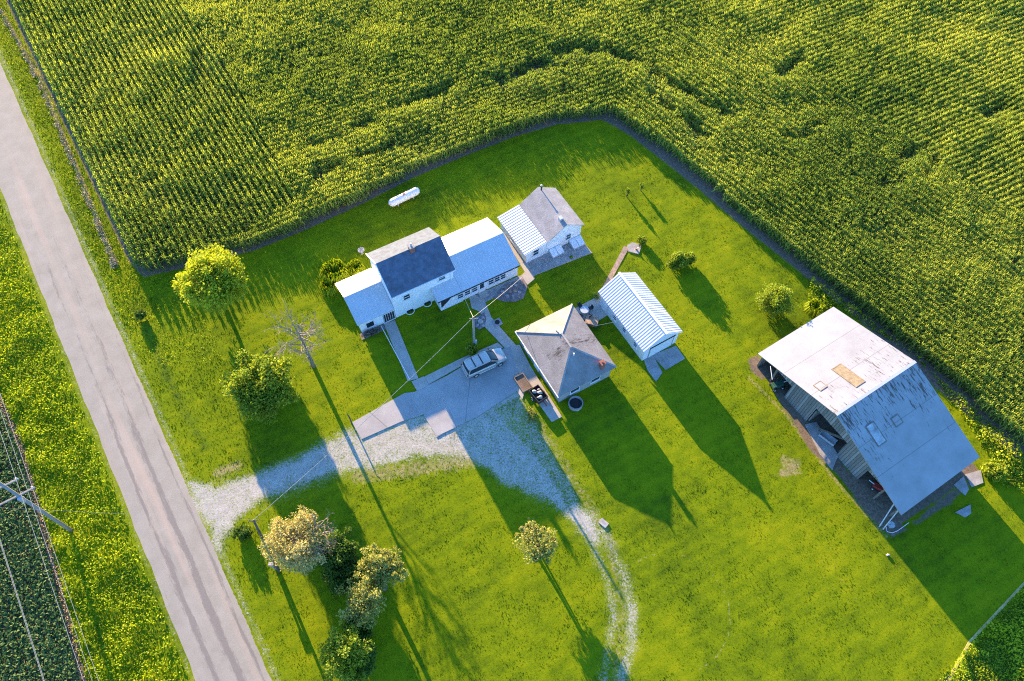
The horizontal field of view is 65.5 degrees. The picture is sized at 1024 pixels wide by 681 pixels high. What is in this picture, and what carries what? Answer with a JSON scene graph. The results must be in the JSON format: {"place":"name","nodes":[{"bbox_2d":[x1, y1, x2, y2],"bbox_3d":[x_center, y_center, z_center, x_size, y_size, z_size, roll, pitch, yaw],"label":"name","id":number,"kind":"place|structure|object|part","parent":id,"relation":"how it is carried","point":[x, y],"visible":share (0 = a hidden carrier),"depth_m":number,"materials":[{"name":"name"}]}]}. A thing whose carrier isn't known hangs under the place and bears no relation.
{"place":"outdoors","nodes":[
{"label":"outdoors","id":0,"kind":"place"},
{"bbox_2d":[0,63,271,680],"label":"road","id":1,"kind":"structure","parent":0,"point":[210,624],"depth_m":85.65,"materials":[{"name":"grey asphalt"}]},
{"bbox_2d":[318,279,338,296],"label":"ornamental grass","id":2,"kind":"object","parent":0,"point":[330,290],"depth_m":93.75,"materials":[{"name":"green plant"}]},
{"bbox_2d":[318,258,351,286],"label":"ornamental grass","id":3,"kind":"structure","parent":0,"point":[332,271],"depth_m":94.39,"materials":[{"name":"green plant"}]},
{"bbox_2d":[346,258,365,276],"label":"ornamental grass","id":4,"kind":"object","parent":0,"point":[356,264],"depth_m":95.34,"materials":[{"name":"green plant"}]},
{"bbox_2d":[358,247,363,254],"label":"birdbath","id":5,"kind":"object","parent":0,"point":[361,250],"visible":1,"depth_m":96.59,"materials":[{"name":"stone"}]},
{"bbox_2d":[352,347,518,438],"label":"driveway","id":6,"kind":"structure","parent":0,"point":[460,395],"depth_m":87.77,"materials":[{"name":"grey concrete"}]},
{"bbox_2d":[461,348,506,377],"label":"minivan","id":7,"kind":"object","parent":6,"relation":"on","point":[475,366],"visible":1,"depth_m":88.43,"materials":[{"name":"beige paint"}]},
{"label":"cabin windows","id":8,"kind":"part","parent":7,"relation":"part of","materials":[{"name":"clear glass"}]},
{"bbox_2d":[424,409,455,435],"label":"driveway","id":9,"kind":"structure","parent":0,"point":[441,422],"depth_m":86.46,"materials":[{"name":"concrete"}]},
{"bbox_2d":[0,0,1023,680],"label":"lawn","id":10,"kind":"structure","parent":0,"point":[546,466],"depth_m":84.13,"materials":[{"name":"green plant"}]},
{"bbox_2d":[0,477,73,532],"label":"utility pole","id":11,"kind":"object","parent":10,"relation":"on","point":[43,512],"visible":0.98,"depth_m":72.87,"materials":[{"name":"grey wood"}]},
{"bbox_2d":[0,540,44,680],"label":"overhead wire","id":12,"kind":"object","parent":11,"relation":"attached to","point":[22,611],"visible":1,"depth_m":65.15,"materials":[{"name":"metal"}]},
{"bbox_2d":[0,432,83,680],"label":"overhead wire","id":13,"kind":"object","parent":11,"relation":"attached to","point":[49,579],"visible":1,"depth_m":65.78,"materials":[{"name":"metal"}]},
{"bbox_2d":[0,410,91,679],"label":"overhead wire","id":14,"kind":"object","parent":11,"relation":"attached to","point":[47,549],"visible":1,"depth_m":71.52,"materials":[{"name":"metal"}]},
{"bbox_2d":[0,394,98,680],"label":"overhead wire","id":15,"kind":"object","parent":11,"relation":"attached to","point":[50,540],"visible":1,"depth_m":70.22,"materials":[{"name":"metal"}]},
{"bbox_2d":[0,410,80,680],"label":"soybean field","id":16,"kind":"structure","parent":10,"relation":"on","point":[9,624],"depth_m":76.52,"materials":[{"name":"green plant"}]},
{"bbox_2d":[0,401,88,680],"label":"dead field edge grass","id":17,"kind":"structure","parent":10,"relation":"on","point":[40,521],"depth_m":79.32,"materials":[{"name":"plant"}]},
{"bbox_2d":[0,9,117,268],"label":"cut hay line","id":18,"kind":"object","parent":10,"relation":"on","point":[112,262],"visible":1,"depth_m":103.59,"materials":[{"name":"plant"}]},
{"bbox_2d":[0,209,186,680],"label":"roadside weeds","id":19,"kind":"object","parent":10,"relation":"on","point":[67,485],"visible":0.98,"depth_m":81.82,"materials":[{"name":"green plant"}]},
{"bbox_2d":[0,0,224,366],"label":"roadside grass","id":20,"kind":"structure","parent":10,"relation":"on","point":[103,224],"depth_m":96.83,"materials":[{"name":"green plant"}]},
{"bbox_2d":[133,309,146,320],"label":"bush","id":21,"kind":"object","parent":10,"relation":"on","point":[141,314],"visible":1,"depth_m":91.68,"materials":[{"name":"green plant"}]},
{"bbox_2d":[172,243,248,314],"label":"maple tree","id":22,"kind":"object","parent":10,"relation":"on","point":[212,279],"visible":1,"depth_m":87.83,"materials":[{"name":"green plant"}]},
{"bbox_2d":[229,523,253,540],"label":"bush","id":23,"kind":"object","parent":10,"relation":"on","point":[241,531],"visible":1,"depth_m":79.47,"materials":[{"name":"green plant"}]},
{"bbox_2d":[219,348,299,424],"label":"maple tree","id":24,"kind":"object","parent":10,"relation":"on","point":[259,388],"visible":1,"depth_m":82.37,"materials":[{"name":"green plant"}]},
{"bbox_2d":[248,519,280,572],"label":"utility pole","id":25,"kind":"object","parent":10,"relation":"on","point":[262,537],"visible":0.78,"depth_m":74.15,"materials":[{"name":"brown wood"}]},
{"bbox_2d":[16,508,243,519],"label":"overhead wire","id":26,"kind":"object","parent":25,"relation":"attached to","point":[136,514],"visible":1,"depth_m":72.72,"materials":[{"name":"metal"}]},
{"bbox_2d":[255,332,457,518],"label":"overhead wire","id":27,"kind":"object","parent":25,"relation":"attached to","point":[357,427],"visible":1,"depth_m":78.45,"materials":[{"name":"metal"}]},
{"bbox_2d":[268,562,276,569],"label":"meter post","id":28,"kind":"object","parent":10,"relation":"on","point":[271,564],"visible":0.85,"depth_m":77.02,"materials":[{"name":"grey wood"}]},
{"bbox_2d":[257,504,330,575],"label":"autumn tree","id":29,"kind":"object","parent":10,"relation":"on","point":[282,550],"visible":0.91,"depth_m":73.48,"materials":[{"name":"beige plant"}]},
{"bbox_2d":[264,302,333,367],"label":"bare tree","id":30,"kind":"object","parent":10,"relation":"on","point":[308,355],"visible":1,"depth_m":83.53,"materials":[{"name":"grey plant"}]},
{"bbox_2d":[287,511,336,556],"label":"half dead tree","id":31,"kind":"object","parent":10,"relation":"on","point":[324,532],"visible":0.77,"depth_m":74.15,"materials":[{"name":"beige plant"}]},
{"bbox_2d":[316,526,359,579],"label":"dark tree","id":32,"kind":"object","parent":10,"relation":"on","point":[345,547],"visible":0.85,"depth_m":75.43,"materials":[{"name":"green plant"}]},
{"bbox_2d":[321,555,365,595],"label":"dark tree","id":33,"kind":"object","parent":10,"relation":"on","point":[336,581],"visible":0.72,"depth_m":75.13,"materials":[{"name":"green plant"}]},
{"bbox_2d":[316,618,374,680],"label":"young tree","id":34,"kind":"object","parent":10,"relation":"on","point":[337,648],"visible":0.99,"depth_m":70.48,"materials":[{"name":"green plant"}]},
{"bbox_2d":[342,608,373,639],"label":"dark tree","id":35,"kind":"object","parent":10,"relation":"on","point":[365,631],"visible":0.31,"depth_m":73.41,"materials":[{"name":"green plant"}]},
{"bbox_2d":[334,576,386,630],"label":"young tree","id":36,"kind":"object","parent":10,"relation":"on","point":[367,604],"visible":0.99,"depth_m":72.63,"materials":[{"name":"green plant"}]},
{"bbox_2d":[345,631,377,680],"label":"dark tree","id":37,"kind":"object","parent":10,"relation":"on","point":[367,669],"visible":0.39,"depth_m":72.46,"materials":[{"name":"green plant"}]},
{"bbox_2d":[360,324,385,339],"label":"flower bed","id":38,"kind":"object","parent":10,"relation":"on","point":[380,329],"visible":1,"depth_m":91.93,"materials":[{"name":"stone"}]},
{"bbox_2d":[361,327,379,338],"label":"rose bush","id":39,"kind":"object","parent":38,"relation":"on","point":[373,332],"visible":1,"depth_m":91.21,"materials":[{"name":"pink plant"}]},
{"bbox_2d":[353,542,409,590],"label":"young tree","id":40,"kind":"object","parent":10,"relation":"on","point":[385,564],"visible":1,"depth_m":73.77,"materials":[{"name":"green plant"}]},
{"bbox_2d":[384,320,417,380],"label":"front walk","id":41,"kind":"structure","parent":10,"relation":"on","point":[396,339],"depth_m":90.70,"materials":[{"name":"concrete"}]},
{"bbox_2d":[381,326,409,378],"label":"handrail","id":42,"kind":"object","parent":41,"relation":"on","point":[395,353],"visible":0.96,"depth_m":90.13,"materials":[{"name":"metal"}]},
{"bbox_2d":[388,187,419,206],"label":"propane tank","id":43,"kind":"object","parent":10,"relation":"on","point":[397,200],"visible":1,"depth_m":100.13,"materials":[{"name":"white metal"}]},
{"bbox_2d":[411,376,428,390],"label":"front walk","id":44,"kind":"structure","parent":10,"relation":"on","point":[419,383],"depth_m":88.64,"materials":[{"name":"concrete"}]},
{"bbox_2d":[335,217,519,332],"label":"farmhouse","id":45,"kind":"object","parent":10,"relation":"on","point":[412,272],"visible":1,"depth_m":91.46,"materials":[{"name":"white"}]},
{"bbox_2d":[365,320,375,329],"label":"window","id":46,"kind":"structure","parent":45,"relation":"in","point":[370,324],"depth_m":91.07,"materials":[{"name":"white glass"}]},
{"bbox_2d":[403,293,410,301],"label":"window","id":47,"kind":"structure","parent":45,"relation":"in","point":[406,297],"depth_m":90.34,"materials":[{"name":"white glass"}]},
{"bbox_2d":[438,276,446,281],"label":"window","id":48,"kind":"structure","parent":45,"relation":"in","point":[444,277],"depth_m":91.02,"materials":[{"name":"clear glass"}]},
{"bbox_2d":[457,293,463,299],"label":"window","id":49,"kind":"structure","parent":45,"relation":"in","point":[459,296],"depth_m":92.97,"materials":[{"name":"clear glass"}]},
{"bbox_2d":[464,289,470,296],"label":"window","id":50,"kind":"structure","parent":45,"relation":"in","point":[468,292],"depth_m":93.12,"materials":[{"name":"clear glass"}]},
{"bbox_2d":[471,286,478,293],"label":"window","id":51,"kind":"structure","parent":45,"relation":"in","point":[475,289],"depth_m":93.43,"materials":[{"name":"clear glass"}]},
{"bbox_2d":[479,283,484,292],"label":"door","id":52,"kind":"structure","parent":45,"relation":"in","point":[482,286],"depth_m":93.78,"materials":[{"name":"white glass"}]},
{"bbox_2d":[488,278,493,285],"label":"window","id":53,"kind":"structure","parent":45,"relation":"in","point":[490,282],"depth_m":93.90,"materials":[{"name":"clear glass"}]},
{"bbox_2d":[494,276,500,283],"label":"window","id":54,"kind":"structure","parent":45,"relation":"in","point":[497,279],"depth_m":94.15,"materials":[{"name":"clear glass"}]},
{"bbox_2d":[500,273,506,279],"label":"window","id":55,"kind":"structure","parent":45,"relation":"in","point":[503,276],"depth_m":94.26,"materials":[{"name":"clear glass"}]},
{"bbox_2d":[424,343,502,383],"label":"side walk","id":56,"kind":"structure","parent":10,"relation":"on","point":[438,374],"depth_m":89.60,"materials":[{"name":"concrete"}]},
{"bbox_2d":[465,342,478,356],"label":"bush","id":57,"kind":"object","parent":10,"relation":"on","point":[471,348],"visible":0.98,"depth_m":89.66,"materials":[{"name":"green plant"}]},
{"bbox_2d":[469,316,477,344],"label":"utility pole","id":58,"kind":"object","parent":10,"relation":"on","point":[473,327],"visible":0.87,"depth_m":86.93,"materials":[{"name":"grey wood"}]},
{"bbox_2d":[474,312,485,329],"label":"stone bed","id":59,"kind":"object","parent":10,"relation":"on","point":[479,327],"visible":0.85,"depth_m":92.63,"materials":[{"name":"stone"}]},
{"bbox_2d":[469,295,514,348],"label":"garden walk","id":60,"kind":"structure","parent":10,"relation":"on","point":[500,335],"depth_m":92.39,"materials":[{"name":"concrete"}]},
{"bbox_2d":[492,318,502,326],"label":"well cover","id":61,"kind":"object","parent":10,"relation":"on","point":[497,322],"visible":1,"depth_m":92.48,"materials":[{"name":"concrete"}]},
{"bbox_2d":[477,274,522,301],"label":"garden walk","id":62,"kind":"structure","parent":10,"relation":"on","point":[493,291],"depth_m":94.81,"materials":[{"name":"concrete"}]},
{"bbox_2d":[493,279,526,301],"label":"stone bed","id":63,"kind":"object","parent":10,"relation":"on","point":[522,288],"visible":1,"depth_m":94.62,"materials":[{"name":"stone"}]},
{"bbox_2d":[10,0,1023,448],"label":"corn field","id":64,"kind":"structure","parent":10,"relation":"on","point":[910,26],"depth_m":107.01,"materials":[{"name":"green plant"}]},
{"bbox_2d":[512,371,524,398],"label":"hip walk","id":65,"kind":"structure","parent":10,"relation":"on","point":[519,391],"depth_m":88.49,"materials":[{"name":"concrete"}]},
{"bbox_2d":[513,373,532,392],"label":"planter box","id":66,"kind":"object","parent":65,"relation":"on","point":[523,382],"visible":0.99,"depth_m":88.61,"materials":[{"name":"brown wood"}]},
{"bbox_2d":[503,232,534,284],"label":"passage walk","id":67,"kind":"structure","parent":10,"relation":"on","point":[528,276],"depth_m":96.44,"materials":[{"name":"concrete"}]},
{"bbox_2d":[526,407,535,423],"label":"weed clump","id":68,"kind":"object","parent":10,"relation":"on","point":[529,414],"visible":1,"depth_m":86.73,"materials":[{"name":"green plant"}]},
{"bbox_2d":[512,520,557,564],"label":"thin tree","id":69,"kind":"object","parent":10,"relation":"on","point":[543,549],"visible":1,"depth_m":76.75,"materials":[{"name":"green plant"}]},
{"bbox_2d":[510,345,561,421],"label":"hip walk","id":70,"kind":"structure","parent":10,"relation":"on","point":[550,409],"depth_m":89.26,"materials":[{"name":"concrete"}]},
{"bbox_2d":[529,385,547,405],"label":"trash trailer","id":71,"kind":"object","parent":10,"relation":"on","point":[544,395],"visible":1,"depth_m":87.58,"materials":[{"name":"black metal"}]},
{"bbox_2d":[497,184,584,262],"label":"wash house","id":72,"kind":"structure","parent":10,"relation":"on","point":[538,222],"depth_m":96.25,"materials":[{"name":"white"}]},
{"bbox_2d":[532,248,538,256],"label":"window","id":73,"kind":"structure","parent":72,"relation":"in","point":[536,252],"depth_m":95.91,"materials":[{"name":"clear glass"}]},
{"bbox_2d":[565,233,571,240],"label":"window","id":74,"kind":"structure","parent":72,"relation":"in","point":[568,236],"depth_m":96.96,"materials":[{"name":"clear glass"}]},
{"bbox_2d":[525,244,591,275],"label":"wash house slab","id":75,"kind":"structure","parent":10,"relation":"on","point":[542,264],"depth_m":96.99,"materials":[{"name":"concrete"}]},
{"bbox_2d":[515,303,616,401],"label":"hip roof cottage","id":76,"kind":"structure","parent":10,"relation":"on","point":[565,351],"depth_m":87.10,"materials":[{"name":"concrete"}]},
{"bbox_2d":[569,386,579,394],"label":"window","id":77,"kind":"structure","parent":76,"relation":"in","point":[578,388],"depth_m":87.28,"materials":[{"name":"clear glass"}]},
{"bbox_2d":[590,375,600,383],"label":"window","id":78,"kind":"structure","parent":76,"relation":"in","point":[598,378],"depth_m":87.95,"materials":[{"name":"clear glass"}]},
{"bbox_2d":[568,396,582,410],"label":"stock tank","id":79,"kind":"object","parent":10,"relation":"on","point":[575,403],"visible":1,"depth_m":87.46,"materials":[{"name":"metal"}]},
{"bbox_2d":[598,518,608,527],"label":"stepping slab","id":80,"kind":"structure","parent":10,"relation":"on","point":[603,522],"depth_m":81.23,"materials":[{"name":"concrete"}]},
{"bbox_2d":[603,246,627,286],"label":"brick walk","id":81,"kind":"structure","parent":10,"relation":"on","point":[622,254],"depth_m":96.83,"materials":[{"name":"brick"}]},
{"bbox_2d":[627,242,640,253],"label":"well slab","id":82,"kind":"structure","parent":10,"relation":"on","point":[632,246],"depth_m":98.01,"materials":[{"name":"concrete"}]},
{"bbox_2d":[598,272,682,360],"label":"metal roof shed","id":83,"kind":"structure","parent":10,"relation":"on","point":[640,317],"depth_m":89.82,"materials":[{"name":"white metal"}]},
{"bbox_2d":[601,299,607,312],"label":"door","id":84,"kind":"structure","parent":83,"relation":"in","point":[604,305],"depth_m":92.73,"materials":[{"name":"metal"}]},
{"bbox_2d":[647,335,675,357],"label":"sliding door","id":85,"kind":"structure","parent":83,"relation":"in","point":[657,348],"depth_m":89.95,"materials":[{"name":"white metal"}]},
{"bbox_2d":[636,235,646,245],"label":"bush","id":86,"kind":"object","parent":10,"relation":"on","point":[641,240],"visible":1,"depth_m":97.90,"materials":[{"name":"green plant"}]},
{"bbox_2d":[644,356,662,380],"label":"shed slab","id":87,"kind":"structure","parent":10,"relation":"on","point":[653,368],"depth_m":90.01,"materials":[{"name":"concrete"}]},
{"bbox_2d":[652,346,684,369],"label":"shed slab","id":88,"kind":"structure","parent":10,"relation":"on","point":[666,359],"depth_m":90.66,"materials":[{"name":"concrete"}]},
{"bbox_2d":[665,250,696,270],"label":"bush","id":89,"kind":"object","parent":10,"relation":"on","point":[682,259],"visible":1,"depth_m":95.58,"materials":[{"name":"green plant"}]},
{"bbox_2d":[755,281,798,318],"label":"bush","id":90,"kind":"object","parent":10,"relation":"on","point":[775,299],"visible":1,"depth_m":91.39,"materials":[{"name":"green plant"}]},
{"bbox_2d":[769,380,786,391],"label":"lawn cart","id":91,"kind":"object","parent":10,"relation":"on","point":[780,384],"visible":0.98,"depth_m":88.41,"materials":[{"name":"green paint"}]},
{"bbox_2d":[805,422,837,468],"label":"barn slab","id":92,"kind":"structure","parent":10,"relation":"on","point":[828,452],"depth_m":85.62,"materials":[{"name":"concrete"}]},
{"bbox_2d":[818,431,837,445],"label":"feed trough","id":93,"kind":"object","parent":92,"relation":"on","point":[829,439],"visible":1,"depth_m":85.87,"materials":[{"name":"metal"}]},
{"bbox_2d":[816,427,843,439],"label":"leaning plank","id":94,"kind":"object","parent":93,"relation":"in","point":[828,432],"visible":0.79,"depth_m":85.40,"materials":[{"name":"brown wood"}]},
{"bbox_2d":[757,307,978,529],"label":"barn","id":95,"kind":"structure","parent":10,"relation":"on","point":[875,401],"depth_m":82.31,"materials":[{"name":"metal"}]},
{"bbox_2d":[888,521,894,527],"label":"bucket","id":96,"kind":"object","parent":10,"relation":"on","point":[891,524],"visible":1,"depth_m":81.25,"materials":[{"name":"metal"}]},
{"bbox_2d":[808,277,1023,489],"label":"barn side weeds","id":97,"kind":"object","parent":10,"relation":"on","point":[1021,472],"visible":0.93,"depth_m":86.98,"materials":[{"name":"green plant"}]},
{"bbox_2d":[954,476,968,494],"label":"barn slab","id":98,"kind":"structure","parent":10,"relation":"on","point":[960,485],"depth_m":83.70,"materials":[{"name":"concrete"}]},
{"bbox_2d":[955,504,970,516],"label":"broken slab","id":99,"kind":"structure","parent":10,"relation":"on","point":[965,511],"depth_m":82.36,"materials":[{"name":"concrete"}]},
{"bbox_2d":[965,470,982,486],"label":"barn slab","id":100,"kind":"structure","parent":10,"relation":"on","point":[975,478],"depth_m":84.14,"materials":[{"name":"concrete"}]},
{"bbox_2d":[939,585,1023,680],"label":"corner weeds","id":101,"kind":"object","parent":10,"relation":"on","point":[1000,661],"visible":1,"depth_m":75.54,"materials":[{"name":"green plant"}]},
{"bbox_2d":[946,582,1023,680],"bbox_3d":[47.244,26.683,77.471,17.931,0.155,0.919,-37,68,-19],"label":"fence line","id":102,"kind":"object","parent":10,"relation":"on","point":[992,617],"visible":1,"depth_m":77.03,"materials":[{"name":"metal"},{"name":"wood"}]},
{"bbox_2d":[983,462,1011,481],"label":"bush","id":103,"kind":"object","parent":10,"relation":"on","point":[995,471],"visible":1,"depth_m":83.56,"materials":[{"name":"green plant"}]},
{"bbox_2d":[575,295,606,319],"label":"patio","id":104,"kind":"structure","parent":0,"point":[598,311],"depth_m":93.57,"materials":[{"name":"concrete"}]},
{"bbox_2d":[580,306,588,312],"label":"patio table","id":105,"kind":"object","parent":104,"relation":"on","point":[584,309],"visible":1,"depth_m":92.77,"materials":[{"name":"metal"}]},
{"bbox_2d":[585,314,598,326],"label":"wooden crate","id":106,"kind":"object","parent":104,"relation":"on","point":[592,320],"visible":0.89,"depth_m":92.32,"materials":[{"name":"brown wood"}]},
{"bbox_2d":[593,292,599,299],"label":"bush","id":107,"kind":"object","parent":104,"relation":"on","point":[596,296],"visible":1,"depth_m":94.10,"materials":[{"name":"green plant"}]},
{"bbox_2d":[804,298,825,317],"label":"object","id":108,"kind":"object","parent":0,"point":[815,306],"depth_m":93.52,"materials":[{"name":"green plant"}]},
{"bbox_2d":[869,480,882,492],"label":"garden tiller","id":109,"kind":"object","parent":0,"point":[878,487],"visible":0.73,"depth_m":82.97,"materials":[{"name":"red paint"}]}
]}

